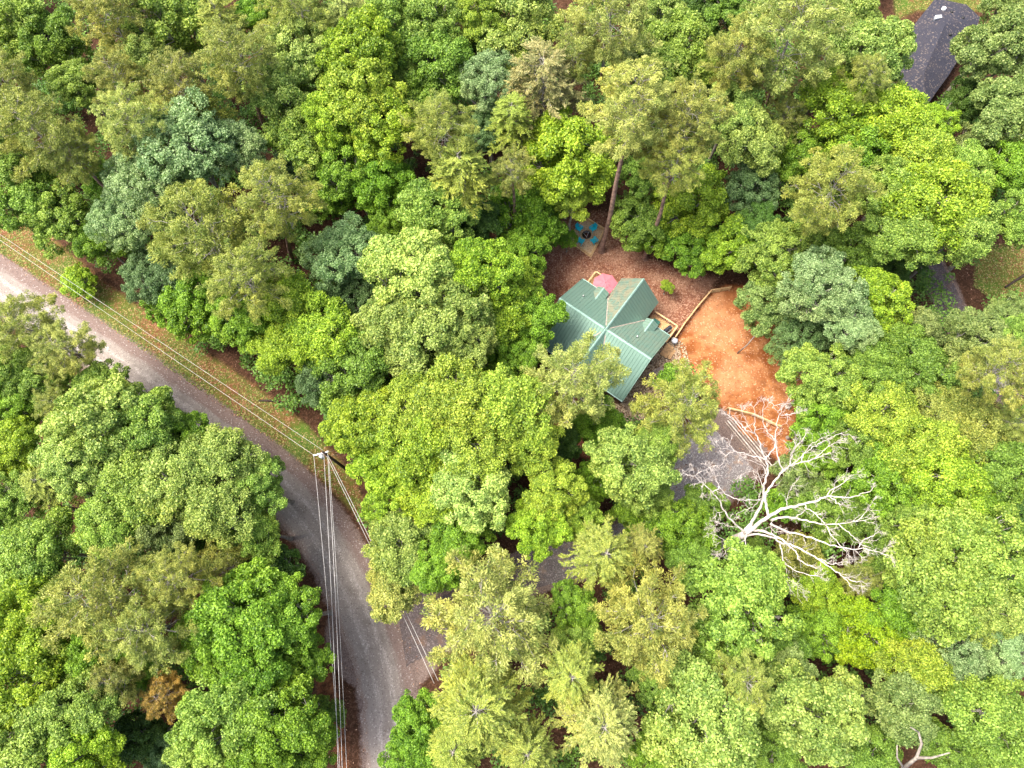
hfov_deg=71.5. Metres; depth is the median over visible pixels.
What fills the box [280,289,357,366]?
broadleaf tree
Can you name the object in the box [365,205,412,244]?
broadleaf tree
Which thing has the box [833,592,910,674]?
broadleaf tree
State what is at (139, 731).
broadleaf tree
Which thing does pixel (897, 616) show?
broadleaf tree
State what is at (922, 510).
broadleaf tree
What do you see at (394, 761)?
broadleaf tree
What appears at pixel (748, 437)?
timber pole
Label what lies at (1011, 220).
broadleaf tree
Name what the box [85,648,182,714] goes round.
pine tree
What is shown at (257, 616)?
broadleaf tree
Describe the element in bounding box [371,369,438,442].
broadleaf tree
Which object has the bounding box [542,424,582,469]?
broadleaf tree
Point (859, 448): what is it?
broadleaf tree
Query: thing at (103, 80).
pine tree
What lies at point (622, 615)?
pine tree
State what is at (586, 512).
broadleaf tree
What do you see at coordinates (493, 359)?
broadleaf tree
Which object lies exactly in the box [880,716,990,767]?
broadleaf tree
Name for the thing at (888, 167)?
broadleaf tree
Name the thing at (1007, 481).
broadleaf tree
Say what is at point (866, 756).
broadleaf tree
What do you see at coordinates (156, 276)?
broadleaf tree
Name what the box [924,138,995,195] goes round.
broadleaf tree
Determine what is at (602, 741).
cedar tree
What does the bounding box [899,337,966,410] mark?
broadleaf tree
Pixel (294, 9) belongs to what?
pine tree
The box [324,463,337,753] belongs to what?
power line
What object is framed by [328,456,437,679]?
service line
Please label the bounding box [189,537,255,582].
pine tree
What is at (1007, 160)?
broadleaf tree
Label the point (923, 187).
broadleaf tree
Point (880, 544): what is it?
broadleaf tree
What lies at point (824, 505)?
broadleaf tree
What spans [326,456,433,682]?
service line
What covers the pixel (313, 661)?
broadleaf tree
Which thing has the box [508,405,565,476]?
broadleaf tree
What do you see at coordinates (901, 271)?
broadleaf tree
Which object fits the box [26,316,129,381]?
pine tree
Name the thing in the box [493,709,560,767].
cedar tree
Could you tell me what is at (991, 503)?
broadleaf tree
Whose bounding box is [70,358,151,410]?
broadleaf tree
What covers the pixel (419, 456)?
broadleaf tree
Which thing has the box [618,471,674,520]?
broadleaf tree
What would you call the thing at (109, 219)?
broadleaf tree
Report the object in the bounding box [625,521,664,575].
cedar tree
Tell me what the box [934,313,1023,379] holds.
broadleaf tree
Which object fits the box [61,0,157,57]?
pine tree
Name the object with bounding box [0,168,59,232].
broadleaf tree
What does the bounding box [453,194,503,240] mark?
broadleaf tree
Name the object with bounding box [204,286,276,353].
broadleaf tree
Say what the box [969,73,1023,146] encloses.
broadleaf tree
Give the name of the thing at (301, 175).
broadleaf tree
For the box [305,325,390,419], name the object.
broadleaf tree
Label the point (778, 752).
broadleaf tree
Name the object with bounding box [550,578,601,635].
broadleaf tree
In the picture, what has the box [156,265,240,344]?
broadleaf tree
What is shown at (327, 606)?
power line
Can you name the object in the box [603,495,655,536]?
broadleaf tree
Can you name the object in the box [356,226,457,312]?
broadleaf tree
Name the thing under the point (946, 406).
broadleaf tree
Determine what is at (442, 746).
cedar tree
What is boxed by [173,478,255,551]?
broadleaf tree
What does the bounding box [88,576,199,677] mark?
pine tree
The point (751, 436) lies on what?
timber pole
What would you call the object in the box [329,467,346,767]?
power line
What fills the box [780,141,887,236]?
pine tree
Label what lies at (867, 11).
broadleaf tree
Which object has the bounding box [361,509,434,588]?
broadleaf tree
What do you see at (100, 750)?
broadleaf tree
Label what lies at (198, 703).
broadleaf tree
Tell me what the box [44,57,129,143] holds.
broadleaf tree
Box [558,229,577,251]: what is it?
sapling
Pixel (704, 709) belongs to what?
broadleaf tree
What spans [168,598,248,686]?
broadleaf tree
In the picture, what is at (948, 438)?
broadleaf tree
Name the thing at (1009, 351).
pine tree
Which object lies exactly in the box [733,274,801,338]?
broadleaf tree
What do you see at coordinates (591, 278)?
deck
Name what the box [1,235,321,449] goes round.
power line
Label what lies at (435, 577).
broadleaf tree
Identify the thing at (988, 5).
broadleaf tree
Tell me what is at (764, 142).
broadleaf tree
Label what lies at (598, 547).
cedar tree
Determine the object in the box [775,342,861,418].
broadleaf tree
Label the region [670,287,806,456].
clay yard
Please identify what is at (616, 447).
broadleaf tree
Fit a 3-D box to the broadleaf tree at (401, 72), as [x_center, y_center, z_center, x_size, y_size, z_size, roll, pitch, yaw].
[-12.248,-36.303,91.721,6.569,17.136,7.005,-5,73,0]
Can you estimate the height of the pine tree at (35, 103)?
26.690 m
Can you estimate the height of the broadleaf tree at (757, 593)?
19.205 m
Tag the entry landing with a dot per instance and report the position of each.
(665, 350)
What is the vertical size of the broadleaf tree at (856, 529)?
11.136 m
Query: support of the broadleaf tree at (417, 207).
on the ground at (350, 742)
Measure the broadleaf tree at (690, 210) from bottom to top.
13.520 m
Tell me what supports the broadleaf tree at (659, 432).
on the ground at (350, 742)
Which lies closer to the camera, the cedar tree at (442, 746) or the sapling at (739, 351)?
the cedar tree at (442, 746)
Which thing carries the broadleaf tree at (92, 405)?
on the ground at (350, 742)
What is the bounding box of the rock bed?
[615,341,681,422]
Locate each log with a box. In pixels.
[258,399,281,402]
[1004,274,1023,287]
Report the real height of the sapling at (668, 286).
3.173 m
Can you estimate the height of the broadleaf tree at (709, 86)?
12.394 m
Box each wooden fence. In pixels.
[674,289,711,337]
[711,286,731,292]
[726,407,781,428]
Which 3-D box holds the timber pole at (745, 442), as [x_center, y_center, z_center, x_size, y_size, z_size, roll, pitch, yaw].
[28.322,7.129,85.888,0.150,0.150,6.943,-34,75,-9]
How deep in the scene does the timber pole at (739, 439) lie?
86.03 m
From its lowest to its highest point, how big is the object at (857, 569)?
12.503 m
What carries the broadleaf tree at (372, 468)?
on the ground at (350, 742)
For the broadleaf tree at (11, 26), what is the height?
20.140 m
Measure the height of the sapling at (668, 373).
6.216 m
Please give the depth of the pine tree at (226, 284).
72.10 m
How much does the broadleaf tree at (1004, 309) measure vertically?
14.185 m
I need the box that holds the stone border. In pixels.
[673,337,692,373]
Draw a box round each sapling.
[59,262,97,299]
[138,290,186,327]
[260,540,305,579]
[316,694,346,730]
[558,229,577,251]
[652,362,688,388]
[660,279,674,294]
[737,325,763,353]
[762,488,800,523]
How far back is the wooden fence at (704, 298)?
90.20 m
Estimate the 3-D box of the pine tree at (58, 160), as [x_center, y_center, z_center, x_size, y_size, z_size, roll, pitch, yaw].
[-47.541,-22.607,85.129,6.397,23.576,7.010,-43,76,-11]
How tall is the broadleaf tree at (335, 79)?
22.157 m
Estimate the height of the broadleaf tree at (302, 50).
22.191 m
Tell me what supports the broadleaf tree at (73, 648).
on the ground at (350, 742)
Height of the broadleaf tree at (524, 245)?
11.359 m
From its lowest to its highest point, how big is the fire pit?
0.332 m
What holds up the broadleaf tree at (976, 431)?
on the ground at (350, 742)
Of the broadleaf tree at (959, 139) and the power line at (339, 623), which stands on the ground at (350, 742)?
the broadleaf tree at (959, 139)
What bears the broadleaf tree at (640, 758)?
on the ground at (350, 742)
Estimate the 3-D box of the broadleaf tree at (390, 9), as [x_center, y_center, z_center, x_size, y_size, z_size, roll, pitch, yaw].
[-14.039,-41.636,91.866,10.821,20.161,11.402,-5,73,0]
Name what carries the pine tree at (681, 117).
on the ground at (350, 742)
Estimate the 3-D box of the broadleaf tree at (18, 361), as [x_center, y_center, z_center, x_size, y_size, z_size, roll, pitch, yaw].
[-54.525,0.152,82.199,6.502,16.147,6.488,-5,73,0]
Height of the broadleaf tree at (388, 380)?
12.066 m
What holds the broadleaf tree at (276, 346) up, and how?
on the ground at (350, 742)
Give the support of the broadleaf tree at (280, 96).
on the ground at (350, 742)
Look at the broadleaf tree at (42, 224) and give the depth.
84.30 m
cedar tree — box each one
[183,87,259,196]
[195,0,275,123]
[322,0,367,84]
[426,712,491,767]
[427,139,500,219]
[427,648,535,762]
[484,91,540,173]
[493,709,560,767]
[497,35,591,163]
[541,635,604,713]
[549,671,640,767]
[557,513,641,593]
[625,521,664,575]
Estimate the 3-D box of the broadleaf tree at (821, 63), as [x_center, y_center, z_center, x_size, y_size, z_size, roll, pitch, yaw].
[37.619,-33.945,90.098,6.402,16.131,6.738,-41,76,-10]
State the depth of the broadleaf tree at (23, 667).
65.14 m
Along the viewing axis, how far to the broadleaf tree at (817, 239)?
80.44 m
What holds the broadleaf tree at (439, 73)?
on the ground at (350, 742)
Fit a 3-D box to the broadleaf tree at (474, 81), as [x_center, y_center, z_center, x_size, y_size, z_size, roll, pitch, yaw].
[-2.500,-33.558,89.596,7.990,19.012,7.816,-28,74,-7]
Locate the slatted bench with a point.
(655, 371)
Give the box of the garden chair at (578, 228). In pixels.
[575,222,582,232]
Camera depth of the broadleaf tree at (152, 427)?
71.52 m
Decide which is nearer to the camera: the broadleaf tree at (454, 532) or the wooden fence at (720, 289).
the broadleaf tree at (454, 532)
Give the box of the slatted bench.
[647,366,662,377]
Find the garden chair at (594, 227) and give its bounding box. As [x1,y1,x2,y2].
[589,223,597,232]
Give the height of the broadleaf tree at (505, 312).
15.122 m
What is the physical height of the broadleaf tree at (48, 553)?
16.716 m
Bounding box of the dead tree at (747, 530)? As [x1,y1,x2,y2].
[679,396,897,598]
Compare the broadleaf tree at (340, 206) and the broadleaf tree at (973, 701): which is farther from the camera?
the broadleaf tree at (340, 206)
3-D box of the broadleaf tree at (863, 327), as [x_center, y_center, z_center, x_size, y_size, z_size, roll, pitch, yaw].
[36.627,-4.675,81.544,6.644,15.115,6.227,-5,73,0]
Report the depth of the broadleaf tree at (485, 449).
68.62 m
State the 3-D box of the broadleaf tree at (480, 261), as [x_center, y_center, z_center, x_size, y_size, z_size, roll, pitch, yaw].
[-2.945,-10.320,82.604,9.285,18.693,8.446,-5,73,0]
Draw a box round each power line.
[0,240,311,453]
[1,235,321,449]
[314,462,339,763]
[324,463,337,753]
[327,452,341,753]
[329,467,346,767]
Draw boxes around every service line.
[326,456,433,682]
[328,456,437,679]
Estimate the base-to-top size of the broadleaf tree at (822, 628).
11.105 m
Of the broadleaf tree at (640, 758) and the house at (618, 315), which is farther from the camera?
the house at (618, 315)
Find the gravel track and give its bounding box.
[918,262,1015,391]
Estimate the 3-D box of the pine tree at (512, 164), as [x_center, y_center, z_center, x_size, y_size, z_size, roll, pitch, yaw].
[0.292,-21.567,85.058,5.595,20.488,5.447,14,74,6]
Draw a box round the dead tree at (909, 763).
[896,727,949,767]
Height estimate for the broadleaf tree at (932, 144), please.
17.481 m
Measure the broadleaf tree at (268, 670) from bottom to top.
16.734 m
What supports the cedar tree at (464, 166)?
on the ground at (350, 742)
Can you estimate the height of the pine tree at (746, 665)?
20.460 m
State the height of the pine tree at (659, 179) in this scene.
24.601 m
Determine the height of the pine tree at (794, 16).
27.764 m
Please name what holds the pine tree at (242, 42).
on the ground at (350, 742)
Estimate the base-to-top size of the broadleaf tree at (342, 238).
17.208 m
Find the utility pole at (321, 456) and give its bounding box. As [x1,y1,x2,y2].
[313,451,345,470]
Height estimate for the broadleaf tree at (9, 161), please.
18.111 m
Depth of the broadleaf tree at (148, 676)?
69.22 m
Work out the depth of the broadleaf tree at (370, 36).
79.37 m
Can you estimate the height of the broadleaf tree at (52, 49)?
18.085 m
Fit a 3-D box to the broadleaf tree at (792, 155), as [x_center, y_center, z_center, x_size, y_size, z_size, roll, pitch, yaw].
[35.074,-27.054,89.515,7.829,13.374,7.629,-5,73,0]
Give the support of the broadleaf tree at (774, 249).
on the ground at (350, 742)
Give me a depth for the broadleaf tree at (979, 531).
64.46 m
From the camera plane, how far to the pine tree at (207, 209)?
73.45 m
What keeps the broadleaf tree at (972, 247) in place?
on the ground at (350, 742)
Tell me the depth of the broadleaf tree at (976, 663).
64.66 m
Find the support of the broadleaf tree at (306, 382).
on the ground at (350, 742)
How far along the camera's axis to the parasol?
89.79 m
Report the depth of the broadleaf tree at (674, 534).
72.92 m
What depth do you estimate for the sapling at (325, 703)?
72.01 m
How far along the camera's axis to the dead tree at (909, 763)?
62.32 m
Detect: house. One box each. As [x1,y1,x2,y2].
[538,278,669,402]
[892,0,979,105]
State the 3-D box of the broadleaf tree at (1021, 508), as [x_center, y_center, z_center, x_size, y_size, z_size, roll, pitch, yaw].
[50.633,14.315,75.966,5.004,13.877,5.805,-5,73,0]
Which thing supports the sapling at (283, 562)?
on the ground at (350, 742)
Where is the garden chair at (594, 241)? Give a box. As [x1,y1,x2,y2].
[590,236,598,244]
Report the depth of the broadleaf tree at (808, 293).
75.45 m
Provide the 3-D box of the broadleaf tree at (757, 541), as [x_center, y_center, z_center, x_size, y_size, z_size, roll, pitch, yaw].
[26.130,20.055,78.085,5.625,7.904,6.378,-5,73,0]
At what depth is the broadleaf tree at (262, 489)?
72.61 m
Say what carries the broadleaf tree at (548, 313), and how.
on the ground at (350, 742)
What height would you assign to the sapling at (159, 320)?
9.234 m
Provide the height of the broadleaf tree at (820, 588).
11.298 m
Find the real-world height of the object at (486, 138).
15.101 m
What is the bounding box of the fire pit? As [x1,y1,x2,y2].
[582,230,590,238]
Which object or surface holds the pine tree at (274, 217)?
on the ground at (350, 742)
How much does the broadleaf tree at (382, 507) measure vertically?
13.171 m
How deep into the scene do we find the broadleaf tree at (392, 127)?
79.68 m
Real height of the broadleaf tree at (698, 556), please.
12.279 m
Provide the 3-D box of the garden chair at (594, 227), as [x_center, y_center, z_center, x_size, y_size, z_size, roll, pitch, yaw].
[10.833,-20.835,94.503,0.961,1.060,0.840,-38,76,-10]
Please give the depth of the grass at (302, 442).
91.53 m
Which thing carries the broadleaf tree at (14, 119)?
on the ground at (350, 742)
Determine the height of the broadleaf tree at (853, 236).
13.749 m
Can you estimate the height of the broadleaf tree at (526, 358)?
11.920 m
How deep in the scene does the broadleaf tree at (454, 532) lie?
71.00 m
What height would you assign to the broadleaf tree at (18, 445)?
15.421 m
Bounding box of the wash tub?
[671,338,677,343]
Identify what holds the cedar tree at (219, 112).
on the ground at (350, 742)
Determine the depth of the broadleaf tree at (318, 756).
67.05 m
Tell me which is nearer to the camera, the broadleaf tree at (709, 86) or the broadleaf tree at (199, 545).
the broadleaf tree at (199, 545)
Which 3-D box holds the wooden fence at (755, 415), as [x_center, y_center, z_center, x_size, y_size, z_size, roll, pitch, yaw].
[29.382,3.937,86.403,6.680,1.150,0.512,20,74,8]
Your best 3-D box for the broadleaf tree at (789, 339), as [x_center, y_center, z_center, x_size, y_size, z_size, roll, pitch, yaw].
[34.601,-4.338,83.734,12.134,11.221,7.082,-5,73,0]
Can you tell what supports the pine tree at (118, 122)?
on the ground at (350, 742)
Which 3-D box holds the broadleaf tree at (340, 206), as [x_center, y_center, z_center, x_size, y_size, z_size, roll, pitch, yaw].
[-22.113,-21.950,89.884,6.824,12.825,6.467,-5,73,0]
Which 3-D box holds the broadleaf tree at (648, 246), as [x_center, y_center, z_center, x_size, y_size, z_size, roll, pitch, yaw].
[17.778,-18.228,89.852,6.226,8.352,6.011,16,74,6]
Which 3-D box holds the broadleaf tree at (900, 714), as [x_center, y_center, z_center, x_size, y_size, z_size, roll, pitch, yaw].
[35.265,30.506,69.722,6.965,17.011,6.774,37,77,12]
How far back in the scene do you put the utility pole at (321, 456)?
77.56 m
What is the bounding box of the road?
[0,255,416,767]
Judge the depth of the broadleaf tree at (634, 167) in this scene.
84.08 m
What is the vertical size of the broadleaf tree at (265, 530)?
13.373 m
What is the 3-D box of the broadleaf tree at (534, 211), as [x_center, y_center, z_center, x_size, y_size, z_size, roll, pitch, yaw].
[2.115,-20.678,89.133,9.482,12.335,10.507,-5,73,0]
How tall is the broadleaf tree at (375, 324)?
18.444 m
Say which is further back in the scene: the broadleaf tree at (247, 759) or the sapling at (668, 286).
the sapling at (668, 286)
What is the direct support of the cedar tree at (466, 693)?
on the ground at (350, 742)
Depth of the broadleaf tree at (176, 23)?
84.86 m
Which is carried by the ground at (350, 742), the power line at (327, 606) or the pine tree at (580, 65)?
the pine tree at (580, 65)
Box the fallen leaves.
[0,1,1023,767]
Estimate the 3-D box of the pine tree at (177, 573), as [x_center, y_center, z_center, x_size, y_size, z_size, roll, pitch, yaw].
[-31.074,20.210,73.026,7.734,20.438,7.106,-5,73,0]
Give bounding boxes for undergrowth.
[0,0,1023,767]
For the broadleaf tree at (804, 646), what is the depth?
67.27 m
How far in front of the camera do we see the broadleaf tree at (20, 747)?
62.95 m
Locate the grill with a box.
[663,325,672,332]
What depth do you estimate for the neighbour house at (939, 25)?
97.64 m
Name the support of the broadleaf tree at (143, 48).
on the ground at (350, 742)
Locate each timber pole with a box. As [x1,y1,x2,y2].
[725,421,757,460]
[727,420,765,465]
[730,419,761,456]
[732,417,771,464]
[734,416,769,458]
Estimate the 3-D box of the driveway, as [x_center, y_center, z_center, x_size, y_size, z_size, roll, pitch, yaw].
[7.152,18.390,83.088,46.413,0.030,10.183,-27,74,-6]
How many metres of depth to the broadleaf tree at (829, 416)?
74.88 m
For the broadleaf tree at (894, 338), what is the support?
on the ground at (350, 742)
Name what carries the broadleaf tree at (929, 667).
on the ground at (350, 742)
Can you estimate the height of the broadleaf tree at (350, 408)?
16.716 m
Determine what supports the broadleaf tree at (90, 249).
on the ground at (350, 742)
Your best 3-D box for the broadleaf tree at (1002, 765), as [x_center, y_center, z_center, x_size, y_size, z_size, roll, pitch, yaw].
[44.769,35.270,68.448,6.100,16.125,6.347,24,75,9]
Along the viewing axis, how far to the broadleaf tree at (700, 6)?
90.03 m
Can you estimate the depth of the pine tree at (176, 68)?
78.40 m
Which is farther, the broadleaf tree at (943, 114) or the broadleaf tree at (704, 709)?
the broadleaf tree at (943, 114)
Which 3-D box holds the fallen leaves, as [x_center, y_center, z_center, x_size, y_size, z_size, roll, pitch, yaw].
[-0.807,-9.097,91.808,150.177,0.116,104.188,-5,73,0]
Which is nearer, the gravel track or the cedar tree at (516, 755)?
the cedar tree at (516, 755)
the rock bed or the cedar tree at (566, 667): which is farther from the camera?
the rock bed
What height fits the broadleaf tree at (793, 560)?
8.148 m
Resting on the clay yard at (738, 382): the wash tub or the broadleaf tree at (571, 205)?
the wash tub
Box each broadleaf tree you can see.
[0,0,90,110]
[0,95,71,177]
[0,124,54,191]
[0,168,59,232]
[0,344,39,395]
[0,386,43,433]
[0,415,42,482]
[0,469,85,529]
[0,505,99,588]
[0,530,85,573]
[0,572,78,647]
[0,617,82,733]
[0,679,82,767]
[1,348,77,408]
[14,5,98,103]
[14,178,89,259]
[26,660,147,756]
[27,430,111,501]
[34,373,148,475]
[38,716,128,767]
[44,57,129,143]
[44,625,104,680]
[69,497,156,560]
[70,218,127,266]
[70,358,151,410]
[80,158,123,201]
[83,194,152,252]
[89,448,165,532]
[98,146,210,253]
[100,385,186,458]
[107,0,225,108]
[108,709,172,767]
[111,31,173,90]
[111,641,169,695]
[118,243,189,305]
[126,509,195,554]
[128,85,249,229]
[129,437,219,525]
[143,726,179,767]
[154,406,211,472]
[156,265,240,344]
[161,716,227,767]
[163,671,278,767]
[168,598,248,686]
[172,531,220,576]
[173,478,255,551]
[177,422,269,489]
[183,557,302,670]
[192,116,270,204]
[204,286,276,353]
[208,630,292,708]
[223,728,295,767]
[227,452,294,515]
[228,500,292,564]
[232,663,333,767]
[234,0,280,41]
[241,49,324,123]
[245,327,309,375]
[256,571,332,655]
[260,12,330,90]
[260,103,341,179]
[260,271,313,332]
[274,151,307,176]
[274,628,335,694]
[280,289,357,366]
[280,724,339,767]
[285,166,318,192]
[294,363,342,407]
[298,210,378,298]
[301,90,367,164]
[301,177,357,219]
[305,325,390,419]
[306,133,369,217]
[315,3,403,150]
[315,53,408,146]
[317,385,393,457]
[322,276,376,324]
[343,84,416,170]
[345,430,413,500]
[349,155,415,214]
[350,293,436,376]
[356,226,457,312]
[359,478,420,526]
[360,0,436,109]
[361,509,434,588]
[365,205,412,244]
[365,551,423,624]
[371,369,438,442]
[373,412,453,490]
[377,733,438,767]
[384,271,495,377]
[385,353,454,384]
[389,45,429,139]
[389,687,454,766]
[393,177,481,253]
[393,465,455,527]
[396,24,474,142]
[399,0,475,115]
[404,350,494,440]
[405,533,462,593]
[423,448,511,533]
[424,513,496,565]
[434,310,499,369]
[440,412,517,488]
[445,236,525,310]
[450,0,506,90]
[450,47,516,163]
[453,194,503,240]
[458,41,497,71]
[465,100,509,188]
[465,361,554,454]
[474,266,548,349]
[476,0,564,78]
[477,327,525,376]
[489,175,568,252]
[499,251,544,291]
[500,334,544,377]
[501,227,551,277]
[504,498,573,562]
[508,286,569,347]
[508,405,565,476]
[518,105,622,219]
[521,454,589,521]
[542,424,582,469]
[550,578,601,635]
[550,621,604,668]
[551,496,604,541]
[552,183,593,233]
[569,393,626,450]
[574,460,614,501]
[582,422,682,510]
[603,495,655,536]
[608,33,668,107]
[610,194,665,251]
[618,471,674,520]
[620,155,670,209]
[623,0,686,109]
[625,722,686,767]
[626,218,676,258]
[626,645,684,711]
[629,418,678,467]
[635,7,718,96]
[640,649,765,767]
[643,499,721,565]
[651,163,729,238]
[660,225,716,278]
[663,537,714,582]
[674,536,804,667]
[676,69,735,118]
[676,626,733,679]
[678,482,730,521]
[681,0,726,44]
[696,213,757,274]
[703,0,766,59]
[706,78,765,162]
[716,104,787,206]
[723,158,780,216]
[730,199,781,240]
[732,218,813,288]
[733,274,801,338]
[734,535,783,576]
[750,620,812,680]
[753,718,807,767]
[760,657,869,767]
[761,641,818,705]
[763,313,833,367]
[768,442,826,502]
[773,529,826,586]
[774,123,833,188]
[774,244,869,325]
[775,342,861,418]
[785,394,854,452]
[785,420,853,478]
[785,475,853,551]
[786,595,852,663]
[788,560,843,616]
[792,213,849,274]
[794,59,841,125]
[797,63,880,176]
[804,0,883,99]
[812,221,885,280]
[818,298,884,354]
[824,15,916,87]
[824,112,907,209]
[825,413,891,476]
[831,482,890,546]
[832,347,911,415]
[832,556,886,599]
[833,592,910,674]
[837,440,922,518]
[839,322,895,366]
[842,380,918,448]
[846,265,915,331]
[846,520,915,580]
[846,721,903,767]
[849,79,936,154]
[852,154,923,233]
[860,667,945,750]
[861,119,957,221]
[861,487,945,551]
[862,210,943,271]
[863,582,923,641]
[868,516,1005,647]
[870,636,955,695]
[871,321,937,379]
[876,158,992,254]
[876,412,971,483]
[880,251,910,284]
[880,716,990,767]
[897,305,949,349]
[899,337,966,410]
[899,447,993,516]
[904,253,937,272]
[908,195,1001,279]
[908,617,988,687]
[912,380,975,426]
[922,498,1023,600]
[924,102,961,137]
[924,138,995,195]
[933,630,1023,683]
[933,673,1023,767]
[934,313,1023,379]
[938,396,1014,465]
[942,0,1023,97]
[942,577,1023,649]
[943,306,1015,371]
[945,75,995,124]
[946,3,1023,109]
[948,188,1023,270]
[954,121,996,153]
[954,488,1012,539]
[968,291,1023,340]
[968,440,1023,506]
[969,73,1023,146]
[972,138,1023,197]
[978,729,1023,767]
[1002,495,1023,535]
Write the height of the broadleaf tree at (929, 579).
20.564 m
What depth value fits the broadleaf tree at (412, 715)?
66.18 m
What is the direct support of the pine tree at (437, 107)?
on the ground at (350, 742)
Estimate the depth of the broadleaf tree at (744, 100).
80.44 m
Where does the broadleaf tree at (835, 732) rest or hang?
on the ground at (350, 742)
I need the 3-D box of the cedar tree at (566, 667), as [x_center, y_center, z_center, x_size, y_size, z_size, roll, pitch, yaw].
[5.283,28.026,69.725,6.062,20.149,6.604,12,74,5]
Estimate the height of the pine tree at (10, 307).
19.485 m
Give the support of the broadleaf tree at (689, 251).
on the ground at (350, 742)
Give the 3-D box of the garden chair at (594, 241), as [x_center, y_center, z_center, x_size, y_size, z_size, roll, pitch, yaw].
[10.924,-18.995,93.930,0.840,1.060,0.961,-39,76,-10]
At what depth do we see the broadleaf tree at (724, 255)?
83.84 m
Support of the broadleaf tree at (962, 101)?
on the ground at (350, 742)
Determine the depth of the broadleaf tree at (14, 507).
72.84 m
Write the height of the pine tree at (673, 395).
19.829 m
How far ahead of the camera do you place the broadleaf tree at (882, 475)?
71.06 m
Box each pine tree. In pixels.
[0,47,48,121]
[0,79,86,184]
[0,289,89,369]
[25,536,177,663]
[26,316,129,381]
[31,377,78,420]
[40,121,153,236]
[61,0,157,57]
[81,43,171,147]
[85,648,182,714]
[87,80,217,223]
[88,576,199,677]
[135,178,259,285]
[136,541,222,617]
[137,43,239,174]
[137,667,207,724]
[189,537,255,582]
[195,13,280,159]
[195,233,295,325]
[236,152,327,264]
[253,0,337,70]
[397,88,480,169]
[419,543,558,688]
[489,142,535,225]
[519,330,631,428]
[549,23,602,111]
[557,0,662,83]
[576,51,683,253]
[587,549,708,689]
[629,358,721,460]
[632,71,737,203]
[638,129,710,261]
[697,10,775,144]
[708,648,773,715]
[721,0,860,105]
[762,93,813,143]
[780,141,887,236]
[826,52,891,140]
[955,334,1023,412]
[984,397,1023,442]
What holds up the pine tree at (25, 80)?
on the ground at (350, 742)
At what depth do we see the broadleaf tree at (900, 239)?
75.41 m
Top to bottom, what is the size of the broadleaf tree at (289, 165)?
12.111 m
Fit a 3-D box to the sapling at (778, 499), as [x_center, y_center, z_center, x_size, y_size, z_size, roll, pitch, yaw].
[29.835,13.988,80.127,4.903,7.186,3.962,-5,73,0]
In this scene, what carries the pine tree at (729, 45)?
on the ground at (350, 742)
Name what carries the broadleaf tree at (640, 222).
on the ground at (350, 742)
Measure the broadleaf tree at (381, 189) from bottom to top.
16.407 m
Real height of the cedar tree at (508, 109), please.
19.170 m
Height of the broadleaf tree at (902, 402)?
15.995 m
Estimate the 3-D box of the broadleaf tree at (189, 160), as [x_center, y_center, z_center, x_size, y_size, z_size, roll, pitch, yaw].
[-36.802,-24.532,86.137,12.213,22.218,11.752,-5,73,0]
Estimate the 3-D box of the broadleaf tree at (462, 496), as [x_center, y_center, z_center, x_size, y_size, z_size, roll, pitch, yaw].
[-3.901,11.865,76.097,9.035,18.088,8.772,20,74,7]
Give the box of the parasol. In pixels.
[593,273,616,293]
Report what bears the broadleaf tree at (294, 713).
on the ground at (350, 742)
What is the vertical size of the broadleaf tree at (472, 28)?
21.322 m
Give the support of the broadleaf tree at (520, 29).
on the ground at (350, 742)
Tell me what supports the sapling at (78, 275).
on the ground at (350, 742)
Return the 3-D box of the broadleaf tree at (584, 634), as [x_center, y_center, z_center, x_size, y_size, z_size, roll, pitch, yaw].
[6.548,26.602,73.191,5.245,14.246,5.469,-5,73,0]
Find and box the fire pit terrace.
[572,218,603,256]
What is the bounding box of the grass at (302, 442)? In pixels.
[0,0,1023,517]
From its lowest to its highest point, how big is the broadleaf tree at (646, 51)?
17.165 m
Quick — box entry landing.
[660,343,674,359]
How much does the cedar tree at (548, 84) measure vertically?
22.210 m
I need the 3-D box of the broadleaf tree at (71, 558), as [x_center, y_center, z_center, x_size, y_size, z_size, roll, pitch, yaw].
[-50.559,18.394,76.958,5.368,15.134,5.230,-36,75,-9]
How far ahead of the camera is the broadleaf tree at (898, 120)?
79.77 m
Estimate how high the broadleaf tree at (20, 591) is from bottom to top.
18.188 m
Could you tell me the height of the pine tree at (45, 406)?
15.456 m
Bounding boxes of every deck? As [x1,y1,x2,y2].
[588,271,600,284]
[650,311,677,343]
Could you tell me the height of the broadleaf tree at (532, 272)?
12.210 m
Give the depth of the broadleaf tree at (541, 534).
70.19 m
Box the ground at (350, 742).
[0,0,1023,767]
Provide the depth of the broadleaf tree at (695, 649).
65.88 m
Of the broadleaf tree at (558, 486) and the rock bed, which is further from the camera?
the rock bed
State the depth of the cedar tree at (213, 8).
82.30 m
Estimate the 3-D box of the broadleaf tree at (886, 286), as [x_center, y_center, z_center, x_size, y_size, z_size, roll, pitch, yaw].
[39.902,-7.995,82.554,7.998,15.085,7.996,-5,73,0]
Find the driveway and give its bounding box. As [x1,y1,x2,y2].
[398,424,752,666]
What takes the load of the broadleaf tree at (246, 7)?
on the ground at (350, 742)
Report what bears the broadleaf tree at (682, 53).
on the ground at (350, 742)
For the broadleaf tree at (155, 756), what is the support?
on the ground at (350, 742)
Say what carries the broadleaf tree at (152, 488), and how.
on the ground at (350, 742)
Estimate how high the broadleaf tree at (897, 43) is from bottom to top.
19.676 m
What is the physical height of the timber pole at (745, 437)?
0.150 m
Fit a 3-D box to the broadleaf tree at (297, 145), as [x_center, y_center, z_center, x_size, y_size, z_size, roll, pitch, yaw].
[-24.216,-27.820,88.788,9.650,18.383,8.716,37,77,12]

